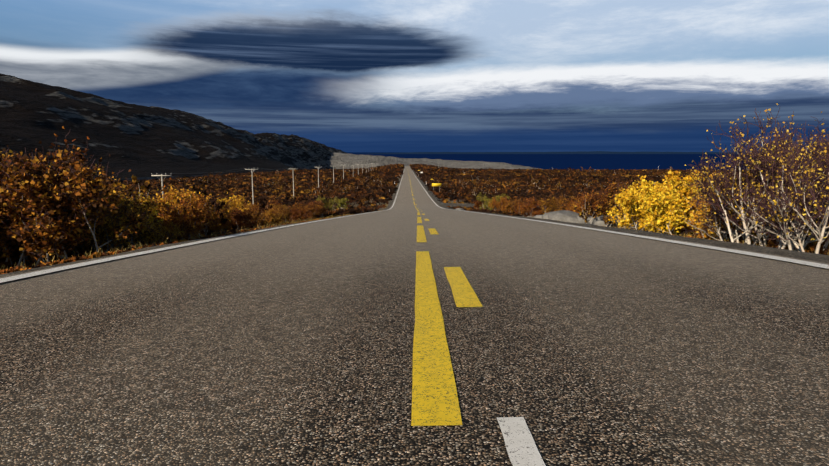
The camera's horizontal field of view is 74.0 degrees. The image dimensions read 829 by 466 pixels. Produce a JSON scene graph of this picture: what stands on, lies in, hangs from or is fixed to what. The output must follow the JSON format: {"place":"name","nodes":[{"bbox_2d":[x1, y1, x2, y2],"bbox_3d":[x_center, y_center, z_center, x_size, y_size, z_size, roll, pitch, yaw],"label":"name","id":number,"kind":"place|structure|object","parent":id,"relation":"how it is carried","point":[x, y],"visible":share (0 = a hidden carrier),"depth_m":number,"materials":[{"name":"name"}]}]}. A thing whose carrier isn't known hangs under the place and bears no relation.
{"place":"outdoors","nodes":[
{"label":"outdoors","id":0,"kind":"place"},
{"bbox_2d":[0,73,347,180],"bbox_3d":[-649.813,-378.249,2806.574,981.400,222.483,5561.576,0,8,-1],"label":"mountain ridge","id":1,"kind":"structure","parent":0,"point":[141,142],"depth_m":495.81,"materials":[{"name":"grey stone"}]},
{"bbox_2d":[0,167,404,276],"bbox_3d":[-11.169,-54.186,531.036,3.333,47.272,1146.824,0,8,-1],"label":"shoulder","id":2,"kind":"object","parent":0,"point":[145,249],"visible":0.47,"depth_m":6.40},
{"bbox_2d":[10,175,678,267],"bbox_3d":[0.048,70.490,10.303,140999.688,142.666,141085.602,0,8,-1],"label":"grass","id":3,"kind":"structure","parent":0,"point":[352,203],"depth_m":81.52,"materials":[{"name":"brown plant"}]},
{"bbox_2d":[0,157,87,266],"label":"rusty birch","id":4,"kind":"object","parent":3,"relation":"on","point":[11,248],"visible":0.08,"depth_m":7.31,"materials":[{"name":"orange plant"}]},
{"bbox_2d":[0,193,111,264],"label":"rusty birch","id":5,"kind":"object","parent":3,"relation":"on","point":[73,240],"visible":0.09,"depth_m":7.30,"materials":[{"name":"orange plant"}]},
{"bbox_2d":[0,126,115,256],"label":"rusty birch","id":6,"kind":"object","parent":3,"relation":"on","point":[60,153],"visible":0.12,"depth_m":7.57,"materials":[{"name":"orange plant"}]},
{"bbox_2d":[0,148,165,265],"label":"rusty birch","id":7,"kind":"object","parent":3,"relation":"on","point":[30,199],"visible":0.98,"depth_m":6.77,"materials":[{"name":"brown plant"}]},
{"bbox_2d":[67,184,129,254],"bbox_3d":[-5.469,-0.224,8.747,1.839,1.384,1.663,-7,14,-22],"label":"rusty birch","id":8,"kind":"object","parent":3,"relation":"on","point":[112,199],"visible":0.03,"depth_m":8.88,"materials":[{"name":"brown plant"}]},
{"bbox_2d":[65,198,155,255],"bbox_3d":[-4.908,-0.073,8.474,1.518,1.124,1.624,2,9,16],"label":"rusty birch","id":9,"kind":"object","parent":3,"relation":"on","point":[106,234],"visible":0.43,"depth_m":8.40,"materials":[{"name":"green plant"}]},
{"bbox_2d":[86,157,135,213],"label":"rusty birch","id":10,"kind":"object","parent":3,"relation":"on","point":[115,187],"visible":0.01,"depth_m":9.78,"materials":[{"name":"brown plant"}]},
{"bbox_2d":[98,192,161,249],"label":"rusty birch","id":11,"kind":"object","parent":3,"relation":"on","point":[144,234],"visible":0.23,"depth_m":9.19,"materials":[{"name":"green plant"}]},
{"bbox_2d":[104,192,162,240],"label":"orange birch","id":12,"kind":"object","parent":3,"relation":"on","point":[154,212],"visible":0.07,"depth_m":10.70,"materials":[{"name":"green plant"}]},
{"bbox_2d":[117,175,169,210],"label":"birch","id":13,"kind":"object","parent":3,"relation":"on","point":[146,187],"visible":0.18,"depth_m":11.83,"materials":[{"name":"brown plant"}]},
{"bbox_2d":[142,204,168,237],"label":"birch","id":14,"kind":"object","parent":3,"relation":"on","point":[164,211],"visible":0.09,"depth_m":12.17,"materials":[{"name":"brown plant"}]},
{"bbox_2d":[129,217,183,247],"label":"rusty birch","id":15,"kind":"object","parent":3,"relation":"on","point":[155,236],"visible":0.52,"depth_m":9.95,"materials":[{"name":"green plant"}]},
{"bbox_2d":[151,173,170,197],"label":"utility pole","id":16,"kind":"object","parent":3,"relation":"on","point":[161,175],"visible":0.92,"depth_m":60.57,"materials":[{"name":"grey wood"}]},
{"bbox_2d":[131,190,195,221],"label":"birch","id":17,"kind":"object","parent":3,"relation":"on","point":[135,194],"visible":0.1,"depth_m":12.70,"materials":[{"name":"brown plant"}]},
{"bbox_2d":[146,186,213,235],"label":"orange birch","id":18,"kind":"object","parent":3,"relation":"on","point":[173,195],"visible":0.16,"depth_m":12.96,"materials":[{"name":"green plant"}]},
{"bbox_2d":[144,177,218,232],"bbox_3d":[-5.965,-0.578,13.874,1.863,1.675,1.639,0,4,28],"label":"orange birch","id":19,"kind":"object","parent":3,"relation":"on","point":[168,196],"visible":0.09,"depth_m":13.85,"materials":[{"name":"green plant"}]},
{"bbox_2d":[162,216,205,239],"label":"rusty birch","id":20,"kind":"object","parent":3,"relation":"on","point":[187,230],"visible":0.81,"depth_m":11.64,"materials":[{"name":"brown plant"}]},
{"bbox_2d":[152,190,222,237],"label":"rusty birch","id":21,"kind":"object","parent":3,"relation":"on","point":[200,216],"visible":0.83,"depth_m":12.32,"materials":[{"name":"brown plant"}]},
{"bbox_2d":[179,184,208,195],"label":"birch","id":22,"kind":"object","parent":3,"relation":"on","point":[197,190],"visible":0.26,"depth_m":17.66,"materials":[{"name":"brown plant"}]},
{"bbox_2d":[202,201,227,230],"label":"rusty birch","id":23,"kind":"object","parent":3,"relation":"on","point":[214,208],"depth_m":16.11,"materials":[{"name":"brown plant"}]},
{"bbox_2d":[202,194,228,231],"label":"birch","id":24,"kind":"object","parent":3,"relation":"on","point":[211,202],"visible":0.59,"depth_m":15.11,"materials":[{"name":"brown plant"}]},
{"bbox_2d":[205,219,230,232],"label":"rusty birch","id":25,"kind":"object","parent":3,"relation":"on","point":[221,227],"visible":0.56,"depth_m":14.89,"materials":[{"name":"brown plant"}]},
{"bbox_2d":[198,187,240,230],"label":"orange birch","id":26,"kind":"object","parent":3,"relation":"on","point":[225,210],"visible":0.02,"depth_m":15.84,"materials":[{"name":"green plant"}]},
{"bbox_2d":[216,202,232,217],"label":"rusty birch","id":27,"kind":"object","parent":3,"relation":"on","point":[226,205],"visible":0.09,"depth_m":17.42,"materials":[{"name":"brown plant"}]},
{"bbox_2d":[217,212,233,230],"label":"rusty birch","id":28,"kind":"object","parent":3,"relation":"on","point":[224,217],"visible":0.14,"depth_m":15.76,"materials":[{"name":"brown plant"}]},
{"bbox_2d":[209,191,246,212],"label":"orange birch","id":29,"kind":"object","parent":3,"relation":"on","point":[234,203],"visible":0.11,"depth_m":17.97,"materials":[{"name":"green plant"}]},
{"bbox_2d":[222,190,250,210],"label":"orange birch","id":30,"kind":"object","parent":3,"relation":"on","point":[224,199],"visible":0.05,"depth_m":20.87,"materials":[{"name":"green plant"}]},
{"bbox_2d":[227,206,254,231],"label":"rusty birch","id":31,"kind":"object","parent":3,"relation":"on","point":[239,219],"visible":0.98,"depth_m":14.70,"materials":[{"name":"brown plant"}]},
{"bbox_2d":[241,206,257,215],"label":"rusty birch","id":32,"kind":"object","parent":3,"relation":"on","point":[249,210],"visible":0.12,"depth_m":19.92,"materials":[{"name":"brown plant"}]},
{"bbox_2d":[245,168,257,203],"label":"utility pole","id":33,"kind":"object","parent":3,"relation":"on","point":[252,182],"visible":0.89,"depth_m":96.10,"materials":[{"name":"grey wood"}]},
{"bbox_2d":[244,201,262,207],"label":"rusty birch","id":34,"kind":"object","parent":3,"relation":"on","point":[250,204],"visible":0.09,"depth_m":26.05,"materials":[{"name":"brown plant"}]},
{"bbox_2d":[245,209,270,227],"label":"rusty birch","id":35,"kind":"object","parent":3,"relation":"on","point":[258,217],"visible":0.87,"depth_m":16.84,"materials":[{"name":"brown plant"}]},
{"bbox_2d":[250,215,273,226],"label":"rusty birch","id":36,"kind":"object","parent":3,"relation":"on","point":[270,219],"visible":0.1,"depth_m":18.22,"materials":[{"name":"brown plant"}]},
{"bbox_2d":[254,203,273,213],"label":"rusty birch","id":37,"kind":"object","parent":3,"relation":"on","point":[263,208],"visible":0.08,"depth_m":21.94,"materials":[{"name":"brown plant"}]},
{"bbox_2d":[259,201,272,220],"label":"birch","id":38,"kind":"object","parent":3,"relation":"on","point":[263,206],"visible":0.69,"depth_m":20.76,"materials":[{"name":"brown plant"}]},
{"bbox_2d":[260,208,283,224],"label":"rusty birch","id":39,"kind":"object","parent":3,"relation":"on","point":[269,213],"visible":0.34,"depth_m":19.39,"materials":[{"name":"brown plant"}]},
{"bbox_2d":[267,199,282,206],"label":"rusty birch","id":40,"kind":"object","parent":3,"relation":"on","point":[273,203],"visible":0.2,"depth_m":26.70,"materials":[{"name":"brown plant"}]},
{"bbox_2d":[270,212,287,225],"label":"rusty birch","id":41,"kind":"object","parent":3,"relation":"on","point":[278,219],"visible":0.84,"depth_m":19.05,"materials":[{"name":"brown plant"}]},
{"bbox_2d":[269,203,288,210],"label":"rusty birch","id":42,"kind":"object","parent":3,"relation":"on","point":[283,207],"visible":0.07,"depth_m":25.62,"materials":[{"name":"brown plant"}]},
{"bbox_2d":[273,208,291,222],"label":"rusty birch","id":43,"kind":"object","parent":3,"relation":"on","point":[286,210],"visible":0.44,"depth_m":21.11,"materials":[{"name":"brown plant"}]},
{"bbox_2d":[292,202,304,221],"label":"rusty birch","id":44,"kind":"object","parent":3,"relation":"on","point":[300,206],"visible":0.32,"depth_m":23.61,"materials":[{"name":"brown plant"}]},
{"bbox_2d":[290,208,308,221],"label":"rusty birch","id":45,"kind":"object","parent":3,"relation":"on","point":[296,215],"visible":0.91,"depth_m":22.57,"materials":[{"name":"brown plant"}]},
{"bbox_2d":[303,209,314,219],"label":"rusty birch","id":46,"kind":"object","parent":3,"relation":"on","point":[310,214],"visible":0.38,"depth_m":25.51,"materials":[{"name":"brown plant"}]},
{"bbox_2d":[305,203,319,217],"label":"rusty birch","id":47,"kind":"object","parent":3,"relation":"on","point":[313,208],"visible":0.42,"depth_m":27.93,"materials":[{"name":"brown plant"}]},
{"bbox_2d":[314,212,319,219],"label":"rusty birch","id":48,"kind":"object","parent":3,"relation":"on","point":[317,215],"visible":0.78,"depth_m":27.36,"materials":[{"name":"brown plant"}]},
{"bbox_2d":[310,199,332,216],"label":"rusty birch","id":49,"kind":"object","parent":3,"relation":"on","point":[320,206],"visible":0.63,"depth_m":29.02,"materials":[{"name":"brown plant"}]},
{"bbox_2d":[316,196,338,210],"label":"birch","id":50,"kind":"object","parent":3,"relation":"on","point":[327,203],"visible":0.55,"depth_m":61.27,"materials":[{"name":"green plant"}]},
{"bbox_2d":[330,198,348,208],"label":"birch","id":51,"kind":"object","parent":3,"relation":"on","point":[341,203],"visible":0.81,"depth_m":66.14,"materials":[{"name":"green plant"}]},
{"bbox_2d":[0,214,828,274],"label":"verge heather","id":52,"kind":"object","parent":3,"relation":"on","point":[5,265],"visible":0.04,"depth_m":8.42,"materials":[{"name":"brown plant"}]},
{"bbox_2d":[0,145,107,253],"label":"rusty birch","id":53,"kind":"object","parent":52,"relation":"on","point":[11,151],"visible":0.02,"depth_m":8.45,"materials":[{"name":"orange plant"}]},
{"bbox_2d":[3,203,828,271],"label":"roadside grass","id":54,"kind":"structure","parent":3,"relation":"on","point":[687,234],"depth_m":8.96,"materials":[{"name":"brown plant"}]},
{"bbox_2d":[432,183,440,191],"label":"yellow sign board","id":55,"kind":"object","parent":3,"relation":"on","point":[436,184],"visible":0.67,"depth_m":111.77,"materials":[{"name":"yellow metal"}]},
{"bbox_2d":[101,163,802,218],"bbox_3d":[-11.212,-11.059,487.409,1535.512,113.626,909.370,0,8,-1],"label":"tundra dwarf shrubs","id":56,"kind":"object","parent":3,"relation":"on","point":[306,179],"visible":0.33,"depth_m":180.79,"materials":[{"name":"brown plant"}]},
{"bbox_2d":[469,188,477,195],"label":"birch","id":57,"kind":"object","parent":3,"relation":"on","point":[475,194],"visible":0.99,"depth_m":100.41,"materials":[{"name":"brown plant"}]},
{"bbox_2d":[473,200,486,209],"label":"rusty birch","id":58,"kind":"object","parent":3,"relation":"on","point":[477,204],"visible":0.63,"depth_m":50.03,"materials":[{"name":"brown plant"}]},
{"bbox_2d":[482,197,496,210],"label":"birch","id":59,"kind":"object","parent":3,"relation":"on","point":[485,203],"visible":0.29,"depth_m":46.65,"materials":[{"name":"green plant"}]},
{"bbox_2d":[476,192,509,209],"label":"birch","id":60,"kind":"object","parent":3,"relation":"on","point":[480,198],"visible":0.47,"depth_m":44.01,"materials":[{"name":"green plant"}]},
{"bbox_2d":[488,195,520,211],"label":"rusty birch","id":61,"kind":"object","parent":3,"relation":"on","point":[502,204],"visible":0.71,"depth_m":37.71,"materials":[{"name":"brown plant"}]},
{"bbox_2d":[503,198,526,213],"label":"rusty birch","id":62,"kind":"object","parent":3,"relation":"on","point":[514,204],"visible":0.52,"depth_m":34.23,"materials":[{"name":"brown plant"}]},
{"bbox_2d":[513,193,546,216],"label":"rusty birch","id":63,"kind":"object","parent":3,"relation":"on","point":[531,204],"visible":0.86,"depth_m":29.92,"materials":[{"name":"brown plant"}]},
{"bbox_2d":[542,212,551,218],"bbox_3d":[5.503,-0.472,21.116,1.064,0.481,1.486,-1,18,-14],"label":"boulder","id":64,"kind":"object","parent":3,"relation":"on","point":[545,215],"visible":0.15,"depth_m":21.25,"materials":[{"name":"stone"}]},
{"bbox_2d":[538,195,563,213],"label":"rusty birch","id":65,"kind":"object","parent":3,"relation":"on","point":[549,203],"visible":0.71,"depth_m":27.08,"materials":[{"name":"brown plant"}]},
{"bbox_2d":[554,195,580,210],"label":"rusty birch","id":66,"kind":"object","parent":3,"relation":"on","point":[567,201],"visible":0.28,"depth_m":25.24,"materials":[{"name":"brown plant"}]},
{"bbox_2d":[562,190,602,215],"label":"rusty birch","id":67,"kind":"object","parent":3,"relation":"on","point":[573,204],"visible":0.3,"depth_m":22.09,"materials":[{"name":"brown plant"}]},
{"bbox_2d":[577,216,592,223],"bbox_3d":[6.076,-0.365,18.805,1.192,0.396,1.599,7,3,-4],"label":"boulder","id":68,"kind":"object","parent":3,"relation":"on","point":[581,220],"visible":0.14,"depth_m":18.26,"materials":[{"name":"stone"}]},
{"bbox_2d":[574,194,617,226],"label":"birch","id":69,"kind":"object","parent":3,"relation":"on","point":[599,207],"visible":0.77,"depth_m":17.61,"materials":[{"name":"brown plant"}]},
{"bbox_2d":[578,203,615,225],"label":"birch","id":70,"kind":"object","parent":3,"relation":"on","point":[594,216],"visible":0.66,"depth_m":17.49,"materials":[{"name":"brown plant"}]},
{"bbox_2d":[576,189,620,215],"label":"rusty birch","id":71,"kind":"object","parent":3,"relation":"on","point":[596,200],"visible":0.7,"depth_m":18.84,"materials":[{"name":"brown plant"}]},
{"bbox_2d":[603,174,631,214],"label":"rusty birch","id":72,"kind":"object","parent":3,"relation":"on","point":[611,188],"visible":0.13,"depth_m":21.42,"materials":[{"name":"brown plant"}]},
{"bbox_2d":[612,176,653,221],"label":"rusty birch","id":73,"kind":"object","parent":3,"relation":"on","point":[619,191],"visible":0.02,"depth_m":19.11,"materials":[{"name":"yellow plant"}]},
{"bbox_2d":[606,186,674,232],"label":"yellow birch","id":74,"kind":"object","parent":3,"relation":"on","point":[626,202],"visible":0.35,"depth_m":14.25,"materials":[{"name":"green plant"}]},
{"bbox_2d":[616,175,665,228],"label":"yellow birch","id":75,"kind":"object","parent":3,"relation":"on","point":[631,188],"visible":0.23,"depth_m":15.41,"materials":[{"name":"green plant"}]},
{"bbox_2d":[632,179,689,234],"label":"yellow birch","id":76,"kind":"object","parent":3,"relation":"on","point":[657,201],"visible":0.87,"depth_m":13.22,"materials":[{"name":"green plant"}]},
{"bbox_2d":[636,179,699,232],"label":"yellow birch","id":77,"kind":"object","parent":3,"relation":"on","point":[663,186],"visible":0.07,"depth_m":15.14,"materials":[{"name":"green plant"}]},
{"bbox_2d":[663,170,723,235],"bbox_3d":[7.352,-0.693,14.332,2.343,2.083,3.115,4,16,11],"label":"yellow birch","id":78,"kind":"object","parent":3,"relation":"on","point":[677,174],"visible":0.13,"depth_m":13.61,"materials":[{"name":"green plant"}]},
{"bbox_2d":[663,175,743,238],"bbox_3d":[7.370,-0.595,13.306,2.699,1.857,2.030,4,2,-31],"label":"yellow birch","id":79,"kind":"object","parent":3,"relation":"on","point":[673,181],"visible":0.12,"depth_m":13.14,"materials":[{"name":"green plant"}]},
{"bbox_2d":[686,179,751,238],"bbox_3d":[7.102,-0.474,12.580,1.942,1.675,1.770,-2,9,-14],"label":"bare birch","id":80,"kind":"object","parent":3,"relation":"on","point":[712,234],"visible":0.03,"depth_m":12.66,"materials":[{"name":"brown plant"}]},
{"bbox_2d":[686,185,774,239],"bbox_3d":[6.227,-0.332,10.818,1.620,1.457,1.647,4,14,34],"label":"yellow birch","id":81,"kind":"object","parent":3,"relation":"on","point":[692,212],"visible":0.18,"depth_m":10.75,"materials":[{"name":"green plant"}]},
{"bbox_2d":[683,211,788,239],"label":"rusty birch","id":82,"kind":"object","parent":3,"relation":"on","point":[713,234],"visible":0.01,"depth_m":12.42,"materials":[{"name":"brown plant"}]},
{"bbox_2d":[676,158,815,246],"bbox_3d":[5.651,-0.442,9.259,2.072,1.729,1.980,7,11,42],"label":"bare birch","id":83,"kind":"object","parent":3,"relation":"on","point":[709,218],"visible":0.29,"depth_m":9.29,"materials":[{"name":"brown plant"}]},
{"bbox_2d":[673,115,828,248],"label":"bare birch","id":84,"kind":"object","parent":3,"relation":"on","point":[714,203],"visible":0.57,"depth_m":8.57,"materials":[{"name":"beige plant"}]},
{"bbox_2d":[713,103,828,250],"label":"bare birch","id":85,"kind":"object","parent":3,"relation":"on","point":[781,151],"visible":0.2,"depth_m":9.09,"materials":[{"name":"beige plant"}]},
{"bbox_2d":[722,124,828,253],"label":"bare birch","id":86,"kind":"object","parent":3,"relation":"on","point":[775,198],"visible":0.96,"depth_m":7.73,"materials":[{"name":"beige plant"}]},
{"bbox_2d":[741,124,828,238],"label":"bare birch","id":87,"kind":"object","parent":3,"relation":"on","point":[806,165],"visible":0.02,"depth_m":9.78,"materials":[{"name":"brown plant"}]},
{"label":"utility pole","id":88,"kind":"object","parent":3,"relation":"on","visible":0},
{"bbox_2d":[205,164,345,172],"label":"pole wires","id":89,"kind":"object","parent":88,"relation":"attached to","point":[278,169],"visible":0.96,"depth_m":125.02,"materials":[{"name":"black metal"}]},
{"bbox_2d":[0,166,828,465],"bbox_3d":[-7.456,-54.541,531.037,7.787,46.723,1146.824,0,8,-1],"label":"road asphalt","id":90,"kind":"structure","parent":0,"point":[293,346],"depth_m":1.91,"materials":[{"name":"grey asphalt"}]},
{"bbox_2d":[0,166,828,465],"bbox_3d":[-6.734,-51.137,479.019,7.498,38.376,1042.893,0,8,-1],"label":"road markings","id":91,"kind":"structure","parent":90,"relation":"on","point":[435,401],"depth_m":1.96,"materials":[{"name":"yellow paint"}]},
{"bbox_2d":[0,0,828,151],"label":"sky","id":92,"kind":"structure","parent":0,"point":[344,75],"materials":[{"name":"blue"}]},
{"bbox_2d":[326,153,542,169],"bbox_3d":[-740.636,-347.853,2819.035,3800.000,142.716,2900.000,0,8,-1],"label":"headland hills","id":93,"kind":"structure","parent":0,"point":[337,160],"depth_m":1979.76,"materials":[{"name":"grey stone"}]},
{"bbox_2d":[439,203,565,206],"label":"track","id":94,"kind":"structure","parent":0,"point":[456,204],"depth_m":71.89,"materials":[{"name":"grey gravel"}]},
{"bbox_2d":[346,152,810,170],"bbox_3d":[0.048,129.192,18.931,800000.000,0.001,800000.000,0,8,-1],"label":"sea water","id":95,"kind":"structure","parent":0,"point":[614,161],"depth_m":10030.55,"materials":[{"name":"blue liquid"}]},
{"bbox_2d":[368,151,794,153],"bbox_3d":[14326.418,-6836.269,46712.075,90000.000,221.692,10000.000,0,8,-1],"label":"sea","id":96,"kind":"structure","parent":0,"point":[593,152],"depth_m":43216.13,"materials":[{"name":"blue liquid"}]},
{"bbox_2d":[592,215,619,226],"bbox_3d":[6.354,-0.330,18.167,1.260,0.468,0.962,-5,6,-33],"label":"boulder","id":97,"kind":"object","parent":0,"point":[599,221],"visible":0.23,"depth_m":17.78,"materials":[{"name":"stone"}]},
{"bbox_2d":[412,170,828,262],"bbox_3d":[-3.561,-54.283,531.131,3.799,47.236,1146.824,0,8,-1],"label":"shoulder","id":98,"kind":"object","parent":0,"point":[788,253],"visible":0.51,"depth_m":6.51},
{"bbox_2d":[548,210,579,222],"bbox_3d":[5.520,-0.418,19.185,1.842,0.503,1.901,22,22,34],"label":"boulder","id":99,"kind":"object","parent":98,"relation":"on","point":[566,216],"visible":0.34,"depth_m":18.82,"materials":[{"name":"stone"}]}
]}

